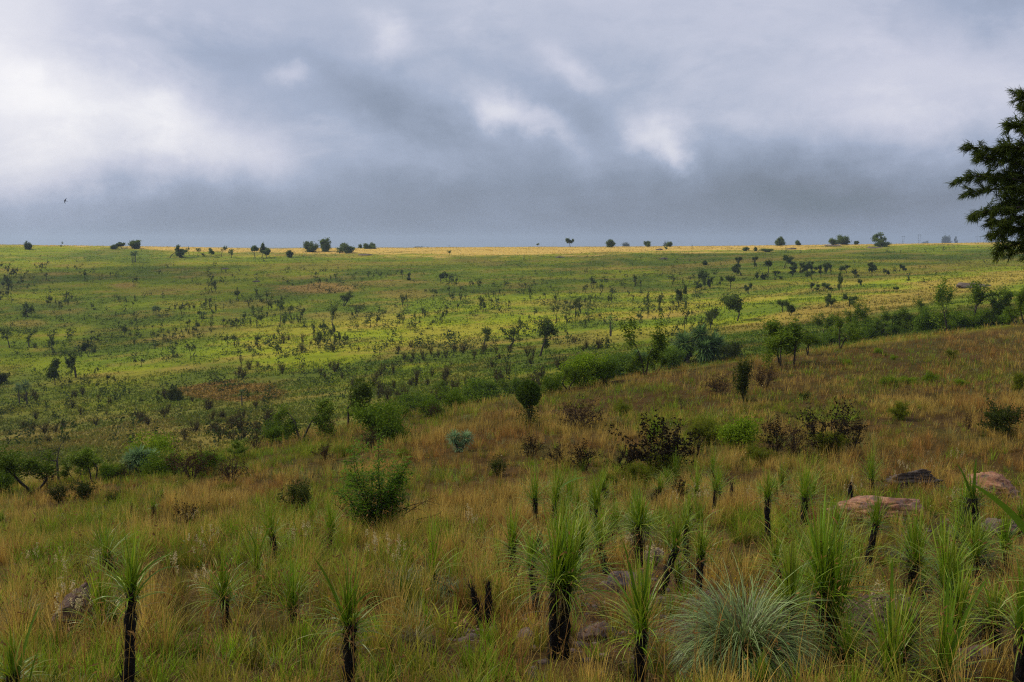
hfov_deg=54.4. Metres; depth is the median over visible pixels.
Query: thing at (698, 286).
acacia
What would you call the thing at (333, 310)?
thorn tree
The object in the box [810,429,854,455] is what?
broom bush
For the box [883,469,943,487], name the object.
rock
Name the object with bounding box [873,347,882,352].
green bush
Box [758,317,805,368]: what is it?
thorn tree
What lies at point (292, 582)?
stick lily
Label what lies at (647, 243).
round bush
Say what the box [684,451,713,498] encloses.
stick lily
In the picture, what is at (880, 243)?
round bush
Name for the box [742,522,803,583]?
stick lily
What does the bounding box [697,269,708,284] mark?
acacia
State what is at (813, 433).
black shrub
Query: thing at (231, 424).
twiggy shrub
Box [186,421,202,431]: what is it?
twiggy shrub
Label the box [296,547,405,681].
stick lily
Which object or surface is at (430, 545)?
stick lily
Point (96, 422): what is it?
twiggy shrub
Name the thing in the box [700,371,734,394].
twig shrub
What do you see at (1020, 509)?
stick lily
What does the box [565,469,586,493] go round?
stick lily
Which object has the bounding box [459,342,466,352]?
twiggy shrub
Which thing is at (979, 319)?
hedge bush
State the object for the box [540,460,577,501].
stick lily
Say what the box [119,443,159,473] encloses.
shrub
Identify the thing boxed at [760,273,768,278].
acacia
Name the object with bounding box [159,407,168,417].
twiggy shrub
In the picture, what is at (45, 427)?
twiggy shrub
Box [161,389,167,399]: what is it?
twiggy shrub
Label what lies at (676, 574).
stick lily
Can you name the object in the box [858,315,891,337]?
green bush
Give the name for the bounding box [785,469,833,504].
stick lily
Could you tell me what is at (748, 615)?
grass clump
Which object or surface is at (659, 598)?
rock
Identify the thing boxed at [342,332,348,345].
thorn shrub
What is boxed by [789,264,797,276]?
acacia
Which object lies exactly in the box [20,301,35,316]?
thorn tree
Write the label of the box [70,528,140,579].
stick lily
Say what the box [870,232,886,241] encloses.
umbrella tree
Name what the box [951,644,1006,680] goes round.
rock
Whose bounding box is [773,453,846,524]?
stick lily
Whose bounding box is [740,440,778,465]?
broom bush
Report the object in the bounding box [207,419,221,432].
twiggy shrub
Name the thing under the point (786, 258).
acacia
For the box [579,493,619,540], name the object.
stick lily
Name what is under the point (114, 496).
dark shrub
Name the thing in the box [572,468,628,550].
stick lily
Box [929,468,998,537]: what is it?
stick lily
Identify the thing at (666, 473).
stick lily
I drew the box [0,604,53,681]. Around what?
stick lily
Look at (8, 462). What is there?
thorn tree
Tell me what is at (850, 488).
charred stump
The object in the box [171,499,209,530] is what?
black shrub
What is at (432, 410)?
twig shrub
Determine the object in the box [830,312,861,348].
thorn tree
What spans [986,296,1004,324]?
thorn tree
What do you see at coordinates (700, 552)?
stick lily
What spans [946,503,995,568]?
stick lily
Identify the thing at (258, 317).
thorn tree
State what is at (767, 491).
stick lily
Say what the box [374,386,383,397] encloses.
twiggy shrub
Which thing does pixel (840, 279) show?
acacia
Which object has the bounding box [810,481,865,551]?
stick lily
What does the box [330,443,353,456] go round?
broom bush
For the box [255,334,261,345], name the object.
thorn shrub
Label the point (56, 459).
thorn tree
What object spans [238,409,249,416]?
twiggy shrub
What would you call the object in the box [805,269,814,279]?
acacia
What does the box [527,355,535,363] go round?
twiggy shrub
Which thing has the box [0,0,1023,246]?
sky
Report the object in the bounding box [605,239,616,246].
round bush
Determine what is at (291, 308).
thorn shrub
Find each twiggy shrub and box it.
[18,419,27,428]
[30,408,39,418]
[39,422,52,433]
[41,434,53,441]
[91,416,99,425]
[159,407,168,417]
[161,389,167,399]
[179,424,189,439]
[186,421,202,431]
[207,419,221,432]
[214,423,227,439]
[223,416,237,428]
[226,429,237,440]
[232,415,248,430]
[238,368,246,377]
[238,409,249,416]
[239,428,247,438]
[243,358,252,369]
[252,418,261,431]
[260,409,271,425]
[278,362,285,373]
[330,358,341,370]
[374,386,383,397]
[375,380,382,387]
[380,384,392,400]
[389,359,396,372]
[400,383,409,396]
[407,375,414,384]
[411,372,418,385]
[420,347,427,359]
[439,368,448,380]
[449,378,460,391]
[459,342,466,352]
[470,349,476,358]
[495,372,504,384]
[502,365,511,375]
[506,343,513,352]
[524,344,530,355]
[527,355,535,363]
[529,370,540,384]
[536,363,546,377]
[551,352,566,368]
[595,337,601,348]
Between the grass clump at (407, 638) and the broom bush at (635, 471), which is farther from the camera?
the broom bush at (635, 471)
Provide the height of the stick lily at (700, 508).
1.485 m
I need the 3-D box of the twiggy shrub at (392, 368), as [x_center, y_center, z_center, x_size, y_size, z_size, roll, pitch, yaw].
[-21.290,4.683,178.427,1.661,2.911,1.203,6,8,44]
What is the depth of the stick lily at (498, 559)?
12.57 m
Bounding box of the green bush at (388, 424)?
[344,395,411,444]
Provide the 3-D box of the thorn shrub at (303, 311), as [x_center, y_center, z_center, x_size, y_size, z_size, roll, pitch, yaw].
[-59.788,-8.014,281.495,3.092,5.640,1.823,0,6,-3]
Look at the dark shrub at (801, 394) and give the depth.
49.48 m
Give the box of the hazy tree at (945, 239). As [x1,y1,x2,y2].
[941,235,951,242]
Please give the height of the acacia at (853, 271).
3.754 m
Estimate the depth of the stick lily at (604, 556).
12.67 m
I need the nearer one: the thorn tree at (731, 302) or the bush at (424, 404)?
the bush at (424, 404)
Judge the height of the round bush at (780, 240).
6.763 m
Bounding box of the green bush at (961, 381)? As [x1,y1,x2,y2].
[951,378,969,386]
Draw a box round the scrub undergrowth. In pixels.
[0,243,1020,445]
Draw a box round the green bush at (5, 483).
[0,471,16,497]
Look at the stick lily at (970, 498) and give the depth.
13.22 m
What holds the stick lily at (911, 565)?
on the ground at (304, 267)
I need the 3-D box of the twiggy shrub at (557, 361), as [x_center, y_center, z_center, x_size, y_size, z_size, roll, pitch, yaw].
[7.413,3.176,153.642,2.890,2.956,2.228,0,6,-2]
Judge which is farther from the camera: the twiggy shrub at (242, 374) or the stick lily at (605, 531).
the twiggy shrub at (242, 374)
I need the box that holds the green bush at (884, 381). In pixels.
[878,375,901,384]
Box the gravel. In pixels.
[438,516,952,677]
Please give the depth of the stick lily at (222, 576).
9.31 m
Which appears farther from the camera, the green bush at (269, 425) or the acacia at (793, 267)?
the acacia at (793, 267)
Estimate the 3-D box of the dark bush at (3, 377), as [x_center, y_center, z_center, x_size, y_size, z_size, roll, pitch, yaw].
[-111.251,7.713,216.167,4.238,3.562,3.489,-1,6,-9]
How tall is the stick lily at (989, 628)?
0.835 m
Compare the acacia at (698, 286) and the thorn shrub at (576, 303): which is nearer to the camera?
the thorn shrub at (576, 303)
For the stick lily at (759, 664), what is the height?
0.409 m
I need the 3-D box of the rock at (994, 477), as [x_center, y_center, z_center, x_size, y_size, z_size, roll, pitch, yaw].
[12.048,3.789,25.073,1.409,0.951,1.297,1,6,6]
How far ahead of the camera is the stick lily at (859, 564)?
12.13 m
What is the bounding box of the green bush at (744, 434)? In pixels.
[714,409,766,451]
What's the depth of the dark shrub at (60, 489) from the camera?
33.28 m
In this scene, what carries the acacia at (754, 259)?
on the ground at (304, 267)
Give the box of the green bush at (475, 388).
[453,374,508,402]
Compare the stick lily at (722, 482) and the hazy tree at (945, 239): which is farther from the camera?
the hazy tree at (945, 239)
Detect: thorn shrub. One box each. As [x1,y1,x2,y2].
[3,277,11,289]
[233,287,239,300]
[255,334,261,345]
[289,305,294,318]
[295,303,305,320]
[311,321,315,334]
[315,334,320,345]
[318,320,324,332]
[329,324,335,341]
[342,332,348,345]
[365,311,375,327]
[550,303,558,323]
[573,299,583,316]
[679,305,689,328]
[704,307,718,327]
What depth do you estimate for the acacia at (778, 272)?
333.98 m
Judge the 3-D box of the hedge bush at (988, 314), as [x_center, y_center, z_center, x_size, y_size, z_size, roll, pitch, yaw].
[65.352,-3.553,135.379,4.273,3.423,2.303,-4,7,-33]
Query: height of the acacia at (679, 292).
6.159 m
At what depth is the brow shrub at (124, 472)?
42.95 m
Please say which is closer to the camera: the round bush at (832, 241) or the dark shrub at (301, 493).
the dark shrub at (301, 493)
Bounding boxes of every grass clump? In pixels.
[377,557,433,594]
[388,616,444,653]
[431,569,465,596]
[653,553,843,681]
[879,543,906,563]
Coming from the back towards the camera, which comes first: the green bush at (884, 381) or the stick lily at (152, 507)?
the green bush at (884, 381)
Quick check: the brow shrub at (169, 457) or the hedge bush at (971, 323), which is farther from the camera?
the hedge bush at (971, 323)
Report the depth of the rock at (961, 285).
254.03 m
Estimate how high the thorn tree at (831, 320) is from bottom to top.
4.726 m
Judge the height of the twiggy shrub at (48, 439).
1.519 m
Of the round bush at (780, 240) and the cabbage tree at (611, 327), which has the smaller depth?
the cabbage tree at (611, 327)
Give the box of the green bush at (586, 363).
[557,349,609,386]
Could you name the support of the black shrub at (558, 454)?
on the ground at (304, 267)
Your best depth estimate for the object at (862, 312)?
146.84 m
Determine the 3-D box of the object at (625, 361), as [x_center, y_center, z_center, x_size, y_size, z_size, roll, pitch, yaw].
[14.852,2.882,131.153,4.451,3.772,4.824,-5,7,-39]
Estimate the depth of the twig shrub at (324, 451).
40.08 m
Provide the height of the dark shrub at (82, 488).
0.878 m
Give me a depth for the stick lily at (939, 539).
12.36 m
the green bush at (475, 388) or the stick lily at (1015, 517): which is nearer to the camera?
the stick lily at (1015, 517)
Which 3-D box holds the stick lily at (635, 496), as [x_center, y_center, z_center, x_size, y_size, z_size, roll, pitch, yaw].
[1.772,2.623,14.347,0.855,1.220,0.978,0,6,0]
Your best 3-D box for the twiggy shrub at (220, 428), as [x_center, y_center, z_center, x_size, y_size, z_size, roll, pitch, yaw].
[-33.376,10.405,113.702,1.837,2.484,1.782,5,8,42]
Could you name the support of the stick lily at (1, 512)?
on the ground at (304, 267)
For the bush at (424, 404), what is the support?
on the ground at (304, 267)
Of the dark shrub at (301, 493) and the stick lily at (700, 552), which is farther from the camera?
the dark shrub at (301, 493)
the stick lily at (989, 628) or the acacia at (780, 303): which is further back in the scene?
the acacia at (780, 303)
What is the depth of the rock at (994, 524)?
17.60 m
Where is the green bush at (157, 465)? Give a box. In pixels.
[134,447,182,477]
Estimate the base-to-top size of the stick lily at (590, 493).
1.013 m
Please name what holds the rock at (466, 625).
on the ground at (304, 267)
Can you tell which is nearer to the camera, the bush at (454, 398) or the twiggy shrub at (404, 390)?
the bush at (454, 398)
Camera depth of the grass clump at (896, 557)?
14.14 m
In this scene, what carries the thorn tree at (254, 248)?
on the ground at (304, 267)
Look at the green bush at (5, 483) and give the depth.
41.52 m
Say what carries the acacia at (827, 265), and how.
on the ground at (304, 267)
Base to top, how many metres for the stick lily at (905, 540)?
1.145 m
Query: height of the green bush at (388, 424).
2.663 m
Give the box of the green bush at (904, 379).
[898,375,918,383]
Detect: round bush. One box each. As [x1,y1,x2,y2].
[23,241,31,249]
[126,239,140,248]
[286,250,293,257]
[300,241,319,251]
[318,237,331,251]
[336,243,354,252]
[363,242,376,248]
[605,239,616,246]
[643,241,650,246]
[759,248,773,251]
[774,236,786,245]
[828,238,838,244]
[835,234,851,244]
[873,239,891,246]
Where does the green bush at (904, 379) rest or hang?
on the ground at (304, 267)
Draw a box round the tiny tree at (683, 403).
[678,394,693,415]
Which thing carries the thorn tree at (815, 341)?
on the ground at (304, 267)
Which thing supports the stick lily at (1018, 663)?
on the ground at (304, 267)
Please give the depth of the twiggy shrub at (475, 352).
190.66 m
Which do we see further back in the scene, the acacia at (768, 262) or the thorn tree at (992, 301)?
the acacia at (768, 262)
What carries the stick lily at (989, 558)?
on the ground at (304, 267)
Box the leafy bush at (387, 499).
[321,432,442,532]
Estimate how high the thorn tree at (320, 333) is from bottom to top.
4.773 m
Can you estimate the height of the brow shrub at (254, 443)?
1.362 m
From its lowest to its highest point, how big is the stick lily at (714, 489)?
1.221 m
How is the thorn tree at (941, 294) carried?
on the ground at (304, 267)
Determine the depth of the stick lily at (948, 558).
8.70 m
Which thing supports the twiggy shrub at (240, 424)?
on the ground at (304, 267)
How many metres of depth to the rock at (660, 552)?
13.82 m
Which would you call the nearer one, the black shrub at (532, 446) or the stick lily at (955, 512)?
the stick lily at (955, 512)
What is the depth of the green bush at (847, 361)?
63.75 m
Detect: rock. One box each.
[50,582,109,634]
[460,618,467,627]
[516,627,534,644]
[576,620,620,643]
[605,571,641,593]
[644,547,665,562]
[656,595,668,605]
[827,495,924,520]
[844,593,922,640]
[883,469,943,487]
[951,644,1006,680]
[956,282,990,287]
[966,471,1022,499]
[976,518,1022,534]
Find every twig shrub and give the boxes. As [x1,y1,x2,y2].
[161,442,220,482]
[210,452,254,482]
[309,441,334,461]
[351,427,388,447]
[424,400,447,416]
[557,387,617,430]
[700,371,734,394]
[752,364,779,388]
[777,419,813,458]
[963,410,974,428]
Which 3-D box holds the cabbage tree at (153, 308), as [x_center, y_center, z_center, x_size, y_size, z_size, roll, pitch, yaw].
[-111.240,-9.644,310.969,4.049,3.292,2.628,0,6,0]
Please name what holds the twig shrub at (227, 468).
on the ground at (304, 267)
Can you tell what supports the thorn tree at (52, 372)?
on the ground at (304, 267)
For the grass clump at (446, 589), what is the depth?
11.28 m
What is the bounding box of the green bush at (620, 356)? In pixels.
[608,349,633,362]
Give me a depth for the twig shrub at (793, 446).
32.97 m
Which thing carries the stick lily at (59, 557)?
on the ground at (304, 267)
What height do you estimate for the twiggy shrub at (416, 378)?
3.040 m
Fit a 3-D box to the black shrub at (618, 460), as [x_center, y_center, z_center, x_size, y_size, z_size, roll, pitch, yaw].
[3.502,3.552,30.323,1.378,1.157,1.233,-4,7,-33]
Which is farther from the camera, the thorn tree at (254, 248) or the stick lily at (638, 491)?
the thorn tree at (254, 248)
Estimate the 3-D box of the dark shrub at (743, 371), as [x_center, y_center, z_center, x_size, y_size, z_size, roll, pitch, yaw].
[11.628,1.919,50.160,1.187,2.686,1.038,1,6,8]
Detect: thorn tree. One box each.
[0,326,11,347]
[0,441,58,493]
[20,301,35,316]
[26,326,38,347]
[33,433,77,483]
[45,358,60,384]
[47,333,58,352]
[58,344,68,357]
[64,444,106,482]
[65,349,77,377]
[80,337,96,356]
[115,242,124,247]
[169,244,186,257]
[249,306,265,321]
[250,245,258,256]
[259,243,268,255]
[262,249,270,257]
[270,397,342,442]
[278,296,289,326]
[315,329,327,347]
[325,301,338,328]
[339,290,354,305]
[347,374,376,426]
[424,378,450,407]
[438,272,448,281]
[481,327,491,344]
[498,325,517,346]
[537,319,558,355]
[565,238,573,244]
[616,309,670,374]
[718,291,743,320]
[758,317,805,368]
[779,327,817,364]
[802,333,825,355]
[808,310,837,334]
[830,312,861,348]
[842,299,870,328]
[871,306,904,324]
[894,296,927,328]
[927,273,956,331]
[964,277,1010,320]
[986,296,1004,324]
[996,287,1023,319]
[1012,285,1023,323]
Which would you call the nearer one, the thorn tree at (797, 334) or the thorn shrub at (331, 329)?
the thorn tree at (797, 334)
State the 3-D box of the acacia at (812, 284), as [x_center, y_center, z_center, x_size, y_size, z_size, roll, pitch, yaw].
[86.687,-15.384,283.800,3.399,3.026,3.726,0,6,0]
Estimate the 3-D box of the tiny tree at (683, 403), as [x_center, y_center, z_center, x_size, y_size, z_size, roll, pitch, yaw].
[8.166,3.058,46.813,0.567,1.053,1.075,-4,7,-33]
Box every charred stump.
[466,578,495,628]
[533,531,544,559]
[729,481,735,506]
[847,480,853,498]
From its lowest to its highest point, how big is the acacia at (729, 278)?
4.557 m
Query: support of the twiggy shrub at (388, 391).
on the ground at (304, 267)
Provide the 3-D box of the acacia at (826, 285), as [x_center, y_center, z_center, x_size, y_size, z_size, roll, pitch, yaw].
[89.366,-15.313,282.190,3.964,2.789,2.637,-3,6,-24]
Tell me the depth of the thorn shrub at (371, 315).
260.56 m
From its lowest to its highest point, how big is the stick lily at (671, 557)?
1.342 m
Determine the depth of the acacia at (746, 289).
287.61 m
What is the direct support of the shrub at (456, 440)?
on the ground at (304, 267)
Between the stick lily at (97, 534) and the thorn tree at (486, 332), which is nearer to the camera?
the stick lily at (97, 534)
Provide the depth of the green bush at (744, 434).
35.33 m
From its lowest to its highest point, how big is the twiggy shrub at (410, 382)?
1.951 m
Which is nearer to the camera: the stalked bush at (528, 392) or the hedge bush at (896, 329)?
the stalked bush at (528, 392)
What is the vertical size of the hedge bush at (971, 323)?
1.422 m
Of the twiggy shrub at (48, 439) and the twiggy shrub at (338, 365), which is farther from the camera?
the twiggy shrub at (338, 365)
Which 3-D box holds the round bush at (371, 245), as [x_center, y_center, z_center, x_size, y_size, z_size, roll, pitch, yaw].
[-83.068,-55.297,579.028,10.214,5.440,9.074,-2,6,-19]
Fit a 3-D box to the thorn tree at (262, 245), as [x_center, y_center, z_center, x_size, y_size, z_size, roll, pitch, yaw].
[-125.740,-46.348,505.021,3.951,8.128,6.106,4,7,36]
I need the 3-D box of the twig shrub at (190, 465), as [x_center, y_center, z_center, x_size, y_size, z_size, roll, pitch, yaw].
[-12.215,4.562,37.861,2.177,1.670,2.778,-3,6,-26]
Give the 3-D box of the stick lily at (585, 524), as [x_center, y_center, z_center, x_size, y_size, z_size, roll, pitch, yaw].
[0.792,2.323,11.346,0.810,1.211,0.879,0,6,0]
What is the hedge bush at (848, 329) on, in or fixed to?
on the ground at (304, 267)
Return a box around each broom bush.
[212,482,235,493]
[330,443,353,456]
[394,445,414,459]
[594,473,620,490]
[612,397,633,415]
[617,461,654,485]
[638,449,688,478]
[682,414,721,444]
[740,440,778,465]
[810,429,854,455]
[886,400,911,419]
[942,349,958,357]
[1010,370,1023,392]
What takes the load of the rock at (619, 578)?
on the ground at (304, 267)
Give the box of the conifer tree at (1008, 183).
[946,87,1023,264]
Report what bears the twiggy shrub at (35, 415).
on the ground at (304, 267)
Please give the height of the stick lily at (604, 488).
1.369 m
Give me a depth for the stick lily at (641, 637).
7.02 m
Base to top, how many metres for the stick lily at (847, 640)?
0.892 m
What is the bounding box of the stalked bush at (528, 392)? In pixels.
[515,378,543,425]
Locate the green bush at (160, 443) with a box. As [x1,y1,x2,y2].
[122,428,179,461]
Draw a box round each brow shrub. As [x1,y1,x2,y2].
[0,464,27,487]
[32,465,60,486]
[57,459,90,480]
[97,460,129,480]
[111,462,137,478]
[155,450,183,474]
[190,447,226,475]
[224,437,251,458]
[246,427,268,448]
[258,424,290,444]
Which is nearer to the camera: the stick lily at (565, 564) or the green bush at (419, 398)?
the stick lily at (565, 564)
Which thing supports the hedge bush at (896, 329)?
on the ground at (304, 267)
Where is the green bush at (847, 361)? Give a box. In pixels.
[840,358,852,364]
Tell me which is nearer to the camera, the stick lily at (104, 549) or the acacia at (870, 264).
the stick lily at (104, 549)
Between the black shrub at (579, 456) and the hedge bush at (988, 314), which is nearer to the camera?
the black shrub at (579, 456)
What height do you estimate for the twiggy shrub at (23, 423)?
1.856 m
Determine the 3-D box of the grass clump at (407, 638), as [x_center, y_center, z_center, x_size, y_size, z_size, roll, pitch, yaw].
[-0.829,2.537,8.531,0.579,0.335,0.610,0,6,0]
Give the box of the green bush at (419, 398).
[394,388,433,411]
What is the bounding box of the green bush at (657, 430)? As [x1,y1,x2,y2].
[646,420,664,441]
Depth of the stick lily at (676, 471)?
28.41 m
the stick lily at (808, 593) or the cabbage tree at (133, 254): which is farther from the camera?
the cabbage tree at (133, 254)
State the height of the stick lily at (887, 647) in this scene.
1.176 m
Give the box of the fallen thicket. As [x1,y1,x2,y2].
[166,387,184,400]
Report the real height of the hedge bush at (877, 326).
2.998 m
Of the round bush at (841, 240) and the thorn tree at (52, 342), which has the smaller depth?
the thorn tree at (52, 342)
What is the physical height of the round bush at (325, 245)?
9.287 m
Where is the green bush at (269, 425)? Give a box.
[261,417,284,431]
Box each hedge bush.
[798,344,809,350]
[820,332,842,343]
[831,317,860,340]
[856,325,875,338]
[869,317,892,334]
[888,324,911,333]
[909,303,945,331]
[947,307,972,328]
[964,319,976,326]
[968,307,991,327]
[981,303,1002,325]
[992,310,1010,325]
[1001,304,1022,324]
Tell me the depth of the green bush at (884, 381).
53.24 m
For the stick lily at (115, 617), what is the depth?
9.46 m
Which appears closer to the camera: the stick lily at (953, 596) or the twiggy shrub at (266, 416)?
the stick lily at (953, 596)
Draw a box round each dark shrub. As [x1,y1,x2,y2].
[47,480,72,503]
[65,479,100,502]
[104,488,121,504]
[273,477,313,511]
[486,454,508,475]
[675,343,694,361]
[718,339,743,359]
[731,354,754,401]
[798,390,812,399]
[976,396,1023,435]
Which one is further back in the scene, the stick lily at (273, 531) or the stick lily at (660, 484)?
the stick lily at (660, 484)
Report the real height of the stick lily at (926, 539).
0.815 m
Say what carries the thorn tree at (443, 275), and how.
on the ground at (304, 267)
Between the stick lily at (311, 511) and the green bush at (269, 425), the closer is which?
the stick lily at (311, 511)
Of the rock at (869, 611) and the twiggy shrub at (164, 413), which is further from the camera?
the twiggy shrub at (164, 413)
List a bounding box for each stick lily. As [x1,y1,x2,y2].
[0,508,7,522]
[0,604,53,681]
[29,559,48,580]
[45,547,73,573]
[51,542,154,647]
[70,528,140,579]
[74,508,144,561]
[84,524,180,681]
[94,595,124,635]
[147,495,157,516]
[177,548,257,630]
[224,513,284,581]
[247,490,296,559]
[248,540,329,623]
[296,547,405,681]
[297,494,332,526]
[307,490,355,547]
[396,509,466,588]
[470,510,494,544]
[473,498,542,578]
[481,537,506,574]
[485,525,551,615]
[487,485,631,659]
[516,456,556,528]
[529,466,583,524]
[535,492,589,556]
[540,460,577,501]
[546,485,582,526]
[548,464,587,507]
[549,478,592,523]
[556,502,609,583]
[561,505,641,575]
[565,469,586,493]
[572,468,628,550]
[573,529,689,681]
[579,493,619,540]
[580,482,608,516]
[583,463,620,499]
[584,502,624,549]
[603,488,632,545]
[605,474,653,516]
[610,483,657,559]
[614,486,667,568]
[624,502,667,546]
[641,472,682,499]
[650,465,683,486]
[650,493,702,595]
[658,500,714,572]
[660,545,694,589]
[661,448,686,481]
[676,490,705,517]
[678,509,727,591]
[679,489,724,531]
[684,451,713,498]
[700,439,728,481]
[700,457,746,503]
[703,468,736,508]
[732,644,793,681]
[733,514,846,655]
[737,481,917,666]
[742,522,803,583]
[749,478,766,501]
[750,466,787,545]
[756,576,814,634]
[760,477,789,505]
[772,457,797,494]
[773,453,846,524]
[776,514,888,644]
[776,534,814,631]
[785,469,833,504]
[797,519,849,614]
[799,605,879,678]
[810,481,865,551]
[827,558,963,681]
[829,577,966,679]
[842,536,881,588]
[847,484,898,564]
[854,438,891,487]
[868,507,941,569]
[873,493,942,604]
[880,538,939,603]
[885,572,1012,681]
[894,507,1003,632]
[912,549,1001,637]
[919,515,964,579]
[920,523,934,558]
[923,557,1007,647]
[926,515,999,587]
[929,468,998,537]
[932,491,989,553]
[933,503,1023,603]
[941,566,1016,657]
[942,460,994,573]
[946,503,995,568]
[958,519,1023,681]
[967,497,1023,588]
[971,483,1023,614]
[978,511,1018,571]
[994,494,1023,535]
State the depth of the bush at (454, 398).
59.87 m
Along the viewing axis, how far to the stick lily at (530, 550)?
10.01 m
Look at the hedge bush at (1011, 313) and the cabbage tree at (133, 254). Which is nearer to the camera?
the hedge bush at (1011, 313)
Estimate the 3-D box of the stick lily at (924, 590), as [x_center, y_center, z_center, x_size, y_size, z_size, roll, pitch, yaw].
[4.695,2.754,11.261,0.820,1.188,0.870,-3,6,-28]
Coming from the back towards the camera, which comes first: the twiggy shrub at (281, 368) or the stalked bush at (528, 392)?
the twiggy shrub at (281, 368)
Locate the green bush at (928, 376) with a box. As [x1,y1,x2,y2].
[921,368,939,381]
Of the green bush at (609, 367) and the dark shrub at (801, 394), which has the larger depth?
the green bush at (609, 367)
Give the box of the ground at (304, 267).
[0,243,1023,681]
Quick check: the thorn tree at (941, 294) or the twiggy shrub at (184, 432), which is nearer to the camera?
the twiggy shrub at (184, 432)
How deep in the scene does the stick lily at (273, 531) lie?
15.32 m
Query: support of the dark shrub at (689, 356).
on the ground at (304, 267)
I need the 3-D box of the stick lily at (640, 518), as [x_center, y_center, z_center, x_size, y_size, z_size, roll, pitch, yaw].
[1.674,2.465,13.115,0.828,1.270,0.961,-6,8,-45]
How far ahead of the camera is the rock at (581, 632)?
8.79 m
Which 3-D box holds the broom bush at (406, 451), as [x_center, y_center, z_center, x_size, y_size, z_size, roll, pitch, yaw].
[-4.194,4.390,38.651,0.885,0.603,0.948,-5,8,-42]
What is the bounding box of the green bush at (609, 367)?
[591,355,621,382]
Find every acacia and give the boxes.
[675,283,687,300]
[695,282,701,289]
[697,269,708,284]
[707,275,713,287]
[725,275,734,287]
[731,264,741,275]
[735,256,742,267]
[743,282,752,291]
[752,256,758,266]
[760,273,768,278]
[765,259,772,272]
[772,270,782,279]
[777,299,788,310]
[781,255,796,267]
[784,302,795,314]
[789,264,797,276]
[798,262,810,272]
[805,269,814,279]
[809,282,820,290]
[812,264,822,275]
[821,283,833,291]
[822,262,831,274]
[823,292,831,306]
[824,296,837,307]
[837,269,843,292]
[839,265,850,272]
[841,293,858,305]
[851,269,859,277]
[867,262,876,271]
[868,267,876,271]
[899,264,906,271]
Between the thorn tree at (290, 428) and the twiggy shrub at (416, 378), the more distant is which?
the twiggy shrub at (416, 378)
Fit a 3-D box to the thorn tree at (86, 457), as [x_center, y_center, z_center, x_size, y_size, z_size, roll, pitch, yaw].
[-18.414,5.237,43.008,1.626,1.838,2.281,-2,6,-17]
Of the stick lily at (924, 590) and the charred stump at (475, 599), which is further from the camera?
the stick lily at (924, 590)
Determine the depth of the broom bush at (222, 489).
30.55 m
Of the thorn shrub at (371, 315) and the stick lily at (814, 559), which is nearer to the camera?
the stick lily at (814, 559)
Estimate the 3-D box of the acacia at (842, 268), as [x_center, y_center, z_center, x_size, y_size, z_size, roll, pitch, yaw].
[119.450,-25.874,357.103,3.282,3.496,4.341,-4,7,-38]
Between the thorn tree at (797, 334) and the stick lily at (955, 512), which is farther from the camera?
the thorn tree at (797, 334)
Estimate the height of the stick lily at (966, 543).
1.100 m
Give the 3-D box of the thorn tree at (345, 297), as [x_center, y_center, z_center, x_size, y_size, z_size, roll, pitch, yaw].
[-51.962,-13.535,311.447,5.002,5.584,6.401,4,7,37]
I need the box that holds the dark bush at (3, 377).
[0,371,10,383]
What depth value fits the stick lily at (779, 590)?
8.98 m
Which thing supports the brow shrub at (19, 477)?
on the ground at (304, 267)
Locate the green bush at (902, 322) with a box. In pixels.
[891,318,913,329]
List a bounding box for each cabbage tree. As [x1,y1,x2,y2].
[13,383,21,403]
[20,380,30,403]
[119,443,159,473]
[129,250,137,261]
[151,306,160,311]
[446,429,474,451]
[606,316,613,335]
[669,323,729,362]
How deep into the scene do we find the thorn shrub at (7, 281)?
378.34 m
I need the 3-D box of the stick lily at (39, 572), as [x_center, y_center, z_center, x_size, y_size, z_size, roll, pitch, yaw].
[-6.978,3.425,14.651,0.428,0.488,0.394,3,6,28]
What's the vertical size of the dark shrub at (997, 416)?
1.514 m
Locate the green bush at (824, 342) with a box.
[812,336,829,345]
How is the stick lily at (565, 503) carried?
on the ground at (304, 267)
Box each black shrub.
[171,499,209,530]
[518,433,546,459]
[539,442,571,466]
[564,438,606,470]
[602,438,644,472]
[605,409,702,477]
[668,473,687,497]
[688,435,710,463]
[756,414,791,455]
[786,396,871,453]
[837,411,872,450]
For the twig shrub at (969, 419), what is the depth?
38.64 m
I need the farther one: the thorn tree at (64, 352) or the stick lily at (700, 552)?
the thorn tree at (64, 352)
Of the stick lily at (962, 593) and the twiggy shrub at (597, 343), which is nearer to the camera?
the stick lily at (962, 593)
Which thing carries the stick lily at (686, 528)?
on the ground at (304, 267)
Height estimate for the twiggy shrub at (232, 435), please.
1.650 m
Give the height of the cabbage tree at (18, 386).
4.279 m
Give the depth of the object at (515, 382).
124.87 m
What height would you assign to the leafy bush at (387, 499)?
2.030 m

